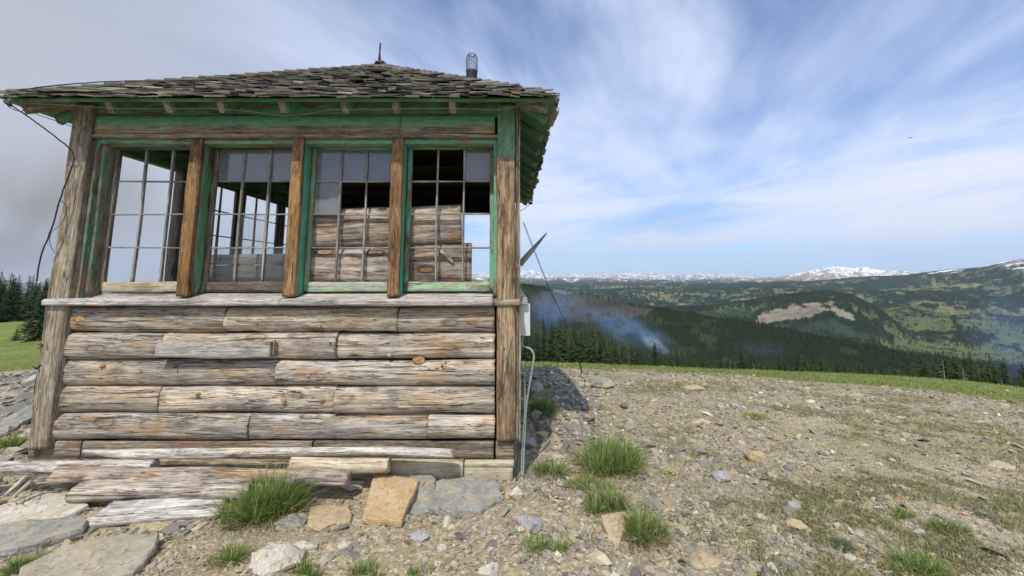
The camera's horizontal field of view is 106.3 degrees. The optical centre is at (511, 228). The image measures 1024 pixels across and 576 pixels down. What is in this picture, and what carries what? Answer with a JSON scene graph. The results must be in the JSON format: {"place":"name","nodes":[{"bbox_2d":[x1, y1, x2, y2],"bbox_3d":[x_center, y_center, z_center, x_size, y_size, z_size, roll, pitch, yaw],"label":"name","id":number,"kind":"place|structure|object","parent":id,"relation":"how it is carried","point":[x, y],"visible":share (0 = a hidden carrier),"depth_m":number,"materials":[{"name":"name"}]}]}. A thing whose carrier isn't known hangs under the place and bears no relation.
{"place":"outdoors","nodes":[
{"label":"outdoors","id":0,"kind":"place"},
{"bbox_2d":[0,321,1023,575],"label":"ground","id":1,"kind":"structure","parent":0,"point":[822,443],"depth_m":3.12,"materials":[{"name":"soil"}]},
{"bbox_2d":[0,278,15,322],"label":"conifer tree","id":2,"kind":"object","parent":1,"relation":"on","point":[2,305],"visible":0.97,"depth_m":67.17,"materials":[{"name":"green plant"}]},
{"bbox_2d":[0,279,22,321],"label":"conifer tree","id":3,"kind":"object","parent":1,"relation":"on","point":[14,312],"visible":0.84,"depth_m":69.71,"materials":[{"name":"green plant"}]},
{"bbox_2d":[1,275,23,319],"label":"conifer tree","id":4,"kind":"object","parent":1,"relation":"on","point":[12,284],"visible":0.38,"depth_m":73.91,"materials":[{"name":"green plant"}]},
{"bbox_2d":[0,425,30,452],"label":"grass tuft","id":5,"kind":"object","parent":1,"relation":"on","point":[10,442],"visible":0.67,"depth_m":3.94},
{"bbox_2d":[0,403,32,435],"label":"stone slab","id":6,"kind":"structure","parent":1,"relation":"on","point":[20,418],"depth_m":4.74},
{"bbox_2d":[13,275,26,317],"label":"conifer tree","id":7,"kind":"object","parent":1,"relation":"on","point":[18,283],"visible":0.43,"depth_m":82.31,"materials":[{"name":"green plant"}]},
{"bbox_2d":[4,491,43,509],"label":"grass tuft","id":8,"kind":"object","parent":1,"relation":"on","point":[26,498],"visible":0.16,"depth_m":2.79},
{"bbox_2d":[11,480,33,498],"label":"branch","id":9,"kind":"object","parent":8,"relation":"on","point":[22,488],"visible":1,"depth_m":2.76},
{"bbox_2d":[0,539,53,575],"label":"grass tuft","id":10,"kind":"object","parent":1,"relation":"on","point":[14,566],"visible":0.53,"depth_m":2.21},
{"bbox_2d":[15,283,39,320],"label":"conifer tree","id":11,"kind":"object","parent":1,"relation":"on","point":[22,312],"visible":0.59,"depth_m":72.33,"materials":[{"name":"green plant"}]},
{"bbox_2d":[16,294,39,332],"bbox_3d":[-47.058,8.334,37.600,1.954,4.339,1.750,-3,-8,24],"label":"conifer tree","id":12,"kind":"object","parent":1,"relation":"on","point":[28,317],"visible":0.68,"depth_m":37.52,"materials":[{"name":"green plant"}]},
{"bbox_2d":[20,276,37,310],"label":"conifer tree","id":13,"kind":"object","parent":1,"relation":"on","point":[29,290],"visible":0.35,"depth_m":86.39,"materials":[{"name":"green plant"}]},
{"bbox_2d":[16,277,48,342],"bbox_3d":[-32.743,5.755,26.626,2.246,4.781,2.081,7,-9,-44],"label":"conifer tree","id":14,"kind":"object","parent":1,"relation":"on","point":[37,331],"visible":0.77,"depth_m":26.42,"materials":[{"name":"green plant"}]},
{"bbox_2d":[0,516,87,557],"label":"stone slab","id":15,"kind":"object","parent":1,"relation":"on","point":[31,534],"depth_m":2.45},
{"bbox_2d":[0,492,88,524],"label":"stone slab","id":16,"kind":"object","parent":1,"relation":"on","point":[54,505],"depth_m":2.71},
{"bbox_2d":[2,475,30,496],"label":"branch","id":17,"kind":"object","parent":16,"relation":"on","point":[23,479],"visible":1,"depth_m":2.80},
{"bbox_2d":[53,483,78,490],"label":"rock","id":18,"kind":"object","parent":1,"relation":"on","point":[64,487],"visible":0.54,"depth_m":3.03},
{"bbox_2d":[19,533,158,575],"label":"stone slab","id":19,"kind":"object","parent":1,"relation":"on","point":[124,555],"depth_m":2.22,"materials":[{"name":"stone"}]},
{"bbox_2d":[129,520,174,532],"bbox_3d":[-2.467,2.017,2.626,0.497,0.026,0.232,0,-7,0],"label":"stone slab","id":20,"kind":"object","parent":1,"relation":"on","point":[159,525],"depth_m":2.59,"materials":[{"name":"beige stone"}]},
{"bbox_2d":[86,498,226,526],"bbox_3d":[-2.496,1.976,2.699,0.894,0.037,0.171,2,17,-9],"label":"bleached board","id":21,"kind":"object","parent":1,"relation":"on","point":[121,512],"visible":0.78,"depth_m":2.67,"materials":[{"name":"wood"}]},
{"bbox_2d":[65,477,257,502],"bbox_3d":[-2.559,1.901,2.830,1.281,0.096,0.162,0,17,-2],"label":"half log","id":22,"kind":"object","parent":1,"relation":"on","point":[96,490],"visible":0.93,"depth_m":2.78,"materials":[{"name":"wood"}]},
{"bbox_2d":[46,465,351,486],"bbox_3d":[-2.341,1.868,2.908,2.230,0.126,0.128,1,17,0],"label":"log","id":23,"kind":"object","parent":22,"relation":"on","point":[67,473],"visible":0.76,"depth_m":2.87,"materials":[{"name":"wood"}]},
{"bbox_2d":[32,475,79,485],"bbox_3d":[-3.348,1.869,2.869,0.392,0.052,0.066,-2,17,-3],"label":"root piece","id":24,"kind":"object","parent":23,"relation":"on","point":[41,481],"visible":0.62,"depth_m":2.84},
{"bbox_2d":[0,459,160,474],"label":"weathered plank","id":25,"kind":"object","parent":23,"relation":"on","point":[24,467],"visible":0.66,"depth_m":2.96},
{"bbox_2d":[287,456,390,473],"bbox_3d":[-1.354,1.861,3.031,0.775,0.121,0.125,1,17,-1],"label":"log","id":26,"kind":"object","parent":23,"relation":"on","point":[358,465],"visible":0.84,"depth_m":2.99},
{"bbox_2d":[82,446,453,458],"bbox_3d":[-1.929,1.776,3.049,2.940,0.085,0.082,0,-7,0],"label":"weathered plank","id":27,"kind":"object","parent":26,"relation":"on","point":[161,453],"visible":1,"depth_m":3.03,"materials":[{"name":"wood"}]},
{"bbox_2d":[197,525,262,575],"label":"grass tuft","id":28,"kind":"object","parent":1,"relation":"on","point":[236,554],"visible":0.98,"depth_m":2.25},
{"bbox_2d":[184,450,329,544],"bbox_3d":[-1.771,1.799,2.777,1.014,0.510,0.814,0,-7,0],"label":"grass tuft","id":29,"kind":"object","parent":1,"relation":"on","point":[266,504],"visible":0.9,"depth_m":2.67,"materials":[{"name":"plant"}]},
{"bbox_2d":[248,541,305,575],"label":"rock","id":30,"kind":"object","parent":1,"relation":"on","point":[269,559],"visible":0.97,"depth_m":2.19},
{"bbox_2d":[0,43,559,481],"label":"lookout cabin","id":31,"kind":"object","parent":1,"relation":"on","point":[363,310],"visible":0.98,"depth_m":3.36,"materials":[{"name":"brown wood"}]},
{"bbox_2d":[98,147,189,291],"bbox_3d":[-3.349,-0.111,3.589,0.837,1.380,0.046,0,-7,0],"label":"window","id":32,"kind":"structure","parent":31,"relation":"in","point":[160,285],"depth_m":3.56,"materials":[{"name":"wood"}]},
{"bbox_2d":[213,184,238,254],"bbox_3d":[-3.911,0.100,4.963,0.044,1.432,0.864,0,-7,0],"label":"window","id":33,"kind":"structure","parent":31,"relation":"in","point":[222,187],"depth_m":5.33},
{"bbox_2d":[202,147,291,291],"bbox_3d":[-2.415,-0.112,3.589,0.828,1.381,0.046,0,-7,0],"label":"window","id":34,"kind":"structure","parent":31,"relation":"in","point":[273,167],"depth_m":3.62,"materials":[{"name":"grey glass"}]},
{"bbox_2d":[243,193,279,253],"bbox_3d":[-3.912,0.217,5.937,0.045,1.432,0.864,0,-7,0],"label":"window","id":35,"kind":"structure","parent":31,"relation":"in","point":[276,223],"depth_m":6.02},
{"bbox_2d":[303,147,391,291],"bbox_3d":[-1.496,-0.109,3.590,0.809,1.382,0.044,0,-7,0],"label":"window","id":36,"kind":"structure","parent":31,"relation":"in","point":[334,167],"depth_m":3.62,"materials":[{"name":"green paint"}]},
{"bbox_2d":[404,147,493,291],"bbox_3d":[-0.577,-0.112,3.587,0.822,1.380,0.044,0,-7,0],"label":"window","id":37,"kind":"structure","parent":31,"relation":"in","point":[476,169],"depth_m":3.58,"materials":[{"name":"green paint"}]},
{"bbox_2d":[274,512,307,530],"bbox_3d":[-1.496,1.997,2.607,0.210,0.089,0.111,4,-8,-28],"label":"rock","id":38,"kind":"object","parent":1,"relation":"on","point":[301,522],"visible":0.9,"depth_m":2.58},
{"bbox_2d":[279,548,329,575],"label":"grass tuft","id":39,"kind":"object","parent":1,"relation":"on","point":[305,569],"visible":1,"depth_m":2.13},
{"bbox_2d":[293,541,317,552],"bbox_3d":[-1.269,1.947,2.357,0.154,0.073,0.100,2,-7,-16],"label":"rock","id":40,"kind":"object","parent":1,"relation":"on","point":[307,546],"visible":0.53,"depth_m":2.33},
{"bbox_2d":[312,486,332,494],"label":"rock","id":41,"kind":"object","parent":1,"relation":"on","point":[325,489],"visible":0.66,"depth_m":3.01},
{"bbox_2d":[307,504,351,531],"bbox_3d":[-1.270,2.009,2.686,0.295,0.036,0.295,2,-7,-19],"label":"stone slab","id":42,"kind":"object","parent":1,"relation":"on","point":[326,517],"depth_m":2.64,"materials":[{"name":"beige stone"}]},
{"bbox_2d":[0,366,686,498],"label":"rubble","id":43,"kind":"object","parent":1,"relation":"on","point":[23,399],"visible":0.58,"depth_m":4.89,"materials":[{"name":"stone"}]},
{"bbox_2d":[337,540,350,548],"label":"rock","id":44,"kind":"object","parent":1,"relation":"on","point":[343,544],"visible":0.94,"depth_m":2.37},
{"bbox_2d":[341,480,363,490],"bbox_3d":[-1.280,2.062,3.075,0.175,0.064,0.090,0,-7,0],"label":"rock","id":45,"kind":"object","parent":1,"relation":"on","point":[351,485],"visible":0.77,"depth_m":3.06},
{"bbox_2d":[341,546,396,575],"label":"grass tuft","id":46,"kind":"object","parent":1,"relation":"on","point":[360,570],"visible":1,"depth_m":2.15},
{"bbox_2d":[362,473,419,526],"bbox_3d":[-0.922,1.983,2.838,0.399,0.098,0.536,0,-7,0],"label":"stone slab","id":47,"kind":"object","parent":1,"relation":"on","point":[390,499],"depth_m":2.79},
{"bbox_2d":[410,530,428,541],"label":"rock","id":48,"kind":"object","parent":1,"relation":"on","point":[419,536],"visible":0.98,"depth_m":2.44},
{"bbox_2d":[406,558,434,575],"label":"grass tuft","id":49,"kind":"object","parent":1,"relation":"on","point":[411,571],"visible":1,"depth_m":2.15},
{"bbox_2d":[408,473,435,515],"bbox_3d":[-0.703,2.032,2.968,0.242,0.098,0.504,1,-7,-11],"label":"stone slab","id":50,"kind":"object","parent":1,"relation":"on","point":[426,490],"depth_m":2.92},
{"bbox_2d":[436,543,446,551],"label":"rock","id":51,"kind":"object","parent":1,"relation":"on","point":[441,547],"visible":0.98,"depth_m":2.32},
{"bbox_2d":[428,476,503,517],"bbox_3d":[-0.335,2.012,2.897,0.544,0.074,0.468,0,-7,0],"label":"stone slab","id":52,"kind":"object","parent":1,"relation":"on","point":[465,496],"depth_m":2.84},
{"bbox_2d":[478,561,498,575],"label":"rock","id":53,"kind":"object","parent":1,"relation":"on","point":[491,568],"visible":1,"depth_m":2.10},
{"bbox_2d":[0,340,1023,575],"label":"ground cover","id":54,"kind":"object","parent":1,"relation":"on","point":[1002,506],"visible":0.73,"depth_m":3.12,"materials":[{"name":"green plant"}]},
{"bbox_2d":[508,486,522,498],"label":"rock","id":55,"kind":"object","parent":1,"relation":"on","point":[516,492],"visible":0.9,"depth_m":2.87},
{"bbox_2d":[521,336,531,361],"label":"conifer tree","id":56,"kind":"object","parent":1,"relation":"on","point":[525,354],"visible":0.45,"depth_m":59.63,"materials":[{"name":"green plant"}]},
{"bbox_2d":[517,437,536,448],"bbox_3d":[0.151,2.182,3.869,0.204,0.140,0.107,0,-7,0],"label":"rock","id":57,"kind":"object","parent":1,"relation":"on","point":[530,442],"visible":0.71,"depth_m":3.85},
{"bbox_2d":[516,513,542,532],"bbox_3d":[0.112,1.937,2.534,0.123,0.090,0.194,15,-16,-65],"label":"rock","id":58,"kind":"object","parent":1,"relation":"on","point":[527,522],"visible":0.9,"depth_m":2.50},
{"bbox_2d":[528,410,541,420],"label":"rock","id":59,"kind":"object","parent":1,"relation":"on","point":[533,415],"visible":0.88,"depth_m":4.70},
{"bbox_2d":[530,380,543,392],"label":"rock","id":60,"kind":"object","parent":1,"relation":"on","point":[539,386],"visible":0.74,"depth_m":5.76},
{"bbox_2d":[519,533,555,557],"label":"grass tuft","id":61,"kind":"object","parent":1,"relation":"on","point":[534,546],"visible":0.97,"depth_m":2.33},
{"bbox_2d":[534,330,542,361],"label":"conifer tree","id":62,"kind":"object","parent":1,"relation":"on","point":[538,354],"visible":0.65,"depth_m":62.46,"materials":[{"name":"green plant"}]},
{"bbox_2d":[523,384,565,420],"bbox_3d":[0.364,2.171,4.921,0.742,0.427,0.771,3,-8,-27],"label":"grass tuft","id":63,"kind":"object","parent":1,"relation":"on","point":[542,405],"visible":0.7,"depth_m":4.89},
{"bbox_2d":[539,319,550,361],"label":"conifer tree","id":64,"kind":"object","parent":1,"relation":"on","point":[542,340],"visible":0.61,"depth_m":64.29,"materials":[{"name":"green plant"}]},
{"bbox_2d":[517,453,575,480],"bbox_3d":[0.319,2.013,3.296,0.587,0.228,0.433,0,-7,0],"label":"grass tuft","id":65,"kind":"object","parent":1,"relation":"on","point":[552,468],"visible":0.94,"depth_m":3.30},
{"bbox_2d":[542,321,562,361],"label":"conifer tree","id":66,"kind":"object","parent":1,"relation":"on","point":[552,357],"visible":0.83,"depth_m":60.23,"materials":[{"name":"green plant"}]},
{"bbox_2d":[523,223,581,371],"bbox_3d":[1.002,1.541,7.283,0.334,3.029,2.922,-4,-8,28],"label":"guy wire","id":67,"kind":"object","parent":1,"relation":"attached to","point":[557,305],"visible":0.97,"depth_m":7.05,"materials":[{"name":"metal"}]},
{"bbox_2d":[553,324,570,362],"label":"conifer tree","id":68,"kind":"object","parent":1,"relation":"on","point":[558,337],"visible":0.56,"depth_m":65.65,"materials":[{"name":"green plant"}]},
{"bbox_2d":[551,536,574,555],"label":"grass tuft","id":69,"kind":"object","parent":1,"relation":"on","point":[561,544],"visible":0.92,"depth_m":2.32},
{"bbox_2d":[559,319,570,362],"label":"conifer tree","id":70,"kind":"object","parent":1,"relation":"on","point":[564,358],"visible":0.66,"depth_m":65.51,"materials":[{"name":"green plant"}]},
{"bbox_2d":[566,335,575,362],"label":"conifer tree","id":71,"kind":"object","parent":1,"relation":"on","point":[571,358],"visible":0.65,"depth_m":62.22,"materials":[{"name":"green plant"}]},
{"bbox_2d":[566,326,580,360],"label":"conifer tree","id":72,"kind":"object","parent":1,"relation":"on","point":[572,333],"visible":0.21,"depth_m":70.06,"materials":[{"name":"green plant"}]},
{"bbox_2d":[571,322,580,362],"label":"conifer tree","id":73,"kind":"object","parent":1,"relation":"on","point":[576,347],"visible":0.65,"depth_m":62.20,"materials":[{"name":"green plant"}]},
{"bbox_2d":[576,322,587,362],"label":"conifer tree","id":74,"kind":"object","parent":1,"relation":"on","point":[581,347],"visible":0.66,"depth_m":61.60,"materials":[{"name":"green plant"}]},
{"bbox_2d":[581,328,595,363],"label":"conifer tree","id":75,"kind":"object","parent":1,"relation":"on","point":[588,359],"visible":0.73,"depth_m":60.04,"materials":[{"name":"green plant"}]},
{"bbox_2d":[584,321,597,363],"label":"conifer tree","id":76,"kind":"object","parent":1,"relation":"on","point":[592,328],"visible":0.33,"depth_m":75.69,"materials":[{"name":"green plant"}]},
{"bbox_2d":[561,470,621,495],"bbox_3d":[0.638,1.968,3.045,0.466,0.221,0.435,-7,-10,45],"label":"grass tuft","id":77,"kind":"object","parent":1,"relation":"on","point":[585,484],"visible":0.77,"depth_m":3.06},
{"bbox_2d":[589,336,599,362],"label":"conifer tree","id":78,"kind":"object","parent":1,"relation":"on","point":[593,351],"visible":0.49,"depth_m":60.81,"materials":[{"name":"green plant"}]},
{"bbox_2d":[593,337,606,364],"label":"conifer tree","id":79,"kind":"object","parent":1,"relation":"on","point":[600,353],"visible":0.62,"depth_m":59.77,"materials":[{"name":"green plant"}]},
{"bbox_2d":[590,376,614,388],"bbox_3d":[1.543,2.666,6.591,0.400,0.233,0.260,-3,-8,26],"label":"rock","id":80,"kind":"object","parent":1,"relation":"on","point":[602,382],"visible":0.87,"depth_m":6.52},
{"bbox_2d":[573,472,638,520],"bbox_3d":[0.661,1.869,2.723,0.528,0.294,0.489,0,-7,0],"label":"grass tuft","id":81,"kind":"object","parent":1,"relation":"on","point":[597,501],"visible":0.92,"depth_m":2.73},
{"bbox_2d":[559,413,658,488],"bbox_3d":[0.875,1.909,3.462,0.987,0.529,0.974,-5,-8,35],"label":"grass tuft","id":82,"kind":"object","parent":1,"relation":"on","point":[607,457],"visible":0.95,"depth_m":3.38,"materials":[{"name":"plant"}]},
{"bbox_2d":[601,512,626,547],"bbox_3d":[0.679,1.923,2.459,0.184,0.078,0.261,0,-7,0],"label":"stone slab","id":83,"kind":"object","parent":1,"relation":"on","point":[612,532],"depth_m":2.45,"materials":[{"name":"beige stone"}]},
{"bbox_2d":[610,343,622,364],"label":"conifer tree","id":84,"kind":"object","parent":1,"relation":"on","point":[615,353],"visible":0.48,"depth_m":69.62,"materials":[{"name":"green plant"}]},
{"bbox_2d":[623,344,638,365],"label":"conifer tree","id":85,"kind":"object","parent":1,"relation":"on","point":[632,358],"visible":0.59,"depth_m":62.42,"materials":[{"name":"green plant"}]},
{"bbox_2d":[608,493,684,557],"bbox_3d":[0.842,1.822,2.433,0.533,0.305,0.458,0,-7,0],"label":"grass tuft","id":86,"kind":"object","parent":1,"relation":"on","point":[640,526],"visible":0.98,"depth_m":2.42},
{"bbox_2d":[646,343,662,365],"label":"conifer tree","id":87,"kind":"object","parent":1,"relation":"on","point":[655,358],"visible":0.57,"depth_m":71.51,"materials":[{"name":"green plant"}]},
{"bbox_2d":[683,384,705,390],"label":"rock","id":88,"kind":"object","parent":1,"relation":"on","point":[696,387],"visible":0.72,"depth_m":6.45,"materials":[{"name":"beige stone"}]},
{"bbox_2d":[689,550,721,570],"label":"rock","id":89,"kind":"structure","parent":1,"relation":"on","point":[711,560],"depth_m":2.23,"materials":[{"name":"beige stone"}]},
{"bbox_2d":[712,470,730,481],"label":"rock","id":90,"kind":"object","parent":1,"relation":"on","point":[721,476],"visible":0.98,"depth_m":3.22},
{"bbox_2d":[734,348,748,369],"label":"conifer tree","id":91,"kind":"object","parent":1,"relation":"on","point":[742,363],"visible":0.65,"depth_m":57.46,"materials":[{"name":"green plant"}]},
{"bbox_2d":[736,408,771,419],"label":"grass tuft","id":92,"kind":"object","parent":1,"relation":"on","point":[758,416],"visible":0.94,"depth_m":5.00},
{"bbox_2d":[743,450,766,464],"bbox_3d":[2.292,2.171,3.622,0.192,0.153,0.131,-6,-9,40],"label":"rock","id":93,"kind":"object","parent":1,"relation":"on","point":[755,456],"visible":0.84,"depth_m":3.58,"materials":[{"name":"beige stone"}]},
{"bbox_2d":[785,518,807,531],"bbox_3d":[1.907,1.994,2.578,0.111,0.061,0.120,2,-7,-19],"label":"rock","id":94,"kind":"object","parent":1,"relation":"on","point":[792,522],"visible":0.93,"depth_m":2.57,"materials":[{"name":"beige stone"}]},
{"bbox_2d":[797,354,810,371],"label":"conifer tree","id":95,"kind":"object","parent":1,"relation":"on","point":[804,368],"visible":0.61,"depth_m":58.07,"materials":[{"name":"green plant"}]},
{"bbox_2d":[829,536,861,552],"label":"grass tuft","id":96,"kind":"object","parent":1,"relation":"on","point":[841,542],"visible":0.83,"depth_m":2.39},
{"bbox_2d":[886,503,923,525],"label":"grass tuft","id":97,"kind":"object","parent":1,"relation":"on","point":[898,513],"visible":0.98,"depth_m":2.69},
{"bbox_2d":[871,531,963,575],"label":"grass tuft","id":98,"kind":"object","parent":1,"relation":"on","point":[923,566],"visible":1,"depth_m":2.21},
{"bbox_2d":[908,353,928,375],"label":"conifer tree","id":99,"kind":"object","parent":1,"relation":"on","point":[919,362],"visible":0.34,"depth_m":63.78,"materials":[{"name":"green plant"}]},
{"bbox_2d":[919,361,931,377],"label":"conifer tree","id":100,"kind":"object","parent":1,"relation":"on","point":[923,369],"visible":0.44,"depth_m":52.69,"materials":[{"name":"green plant"}]},
{"bbox_2d":[930,353,955,378],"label":"conifer tree","id":101,"kind":"object","parent":1,"relation":"on","point":[945,368],"visible":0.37,"depth_m":61.84,"materials":[{"name":"green plant"}]},
{"bbox_2d":[915,508,983,545],"bbox_3d":[2.885,1.935,2.542,0.338,0.169,0.328,5,-8,-35],"label":"grass tuft","id":102,"kind":"object","parent":1,"relation":"on","point":[941,524],"visible":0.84,"depth_m":2.55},
{"bbox_2d":[945,356,968,380],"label":"conifer tree","id":103,"kind":"object","parent":1,"relation":"on","point":[958,375],"visible":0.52,"depth_m":52.75,"materials":[{"name":"green plant"}]},
{"bbox_2d":[962,353,980,380],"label":"conifer tree","id":104,"kind":"object","parent":1,"relation":"on","point":[970,356],"visible":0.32,"depth_m":61.78,"materials":[{"name":"green plant"}]},
{"bbox_2d":[972,362,983,382],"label":"conifer tree","id":105,"kind":"object","parent":1,"relation":"on","point":[977,379],"visible":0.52,"depth_m":49.99,"materials":[{"name":"green plant"}]},
{"bbox_2d":[978,358,991,382],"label":"conifer tree","id":106,"kind":"object","parent":1,"relation":"on","point":[982,376],"visible":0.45,"depth_m":52.68,"materials":[{"name":"green plant"}]},
{"bbox_2d":[984,363,997,383],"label":"conifer tree","id":107,"kind":"object","parent":1,"relation":"on","point":[987,372],"visible":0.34,"depth_m":53.32,"materials":[{"name":"green plant"}]},
{"bbox_2d":[991,363,1004,384],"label":"conifer tree","id":108,"kind":"object","parent":1,"relation":"on","point":[994,376],"visible":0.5,"depth_m":52.16,"materials":[{"name":"green plant"}]},
{"bbox_2d":[1000,358,1011,385],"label":"conifer tree","id":109,"kind":"object","parent":1,"relation":"on","point":[1004,374],"visible":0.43,"depth_m":52.97,"materials":[{"name":"green plant"}]},
{"bbox_2d":[996,359,1016,385],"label":"conifer tree","id":110,"kind":"object","parent":1,"relation":"on","point":[1000,376],"visible":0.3,"depth_m":58.32,"materials":[{"name":"green plant"}]},
{"bbox_2d":[0,0,1023,283],"label":"sky","id":111,"kind":"structure","parent":0,"point":[737,137],"materials":[{"name":"blue"}]},
{"bbox_2d":[7,259,1023,379],"bbox_3d":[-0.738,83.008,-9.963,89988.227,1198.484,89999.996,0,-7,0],"label":"hills","id":112,"kind":"structure","parent":0,"point":[988,301],"depth_m":3591.41,"materials":[{"name":"plant"}]},
{"bbox_2d":[520,283,1022,382],"bbox_3d":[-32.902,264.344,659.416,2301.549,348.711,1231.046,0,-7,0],"label":"ridge forest","id":113,"kind":"object","parent":112,"relation":"on","point":[770,328],"visible":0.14,"depth_m":843.77,"materials":[{"name":"green plant"}]},
{"bbox_2d":[625,290,982,348],"bbox_3d":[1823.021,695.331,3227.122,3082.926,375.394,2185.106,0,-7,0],"label":"valley forest","id":114,"kind":"object","parent":112,"relation":"on","point":[855,313],"visible":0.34,"depth_m":2840.89,"materials":[{"name":"green plant"}]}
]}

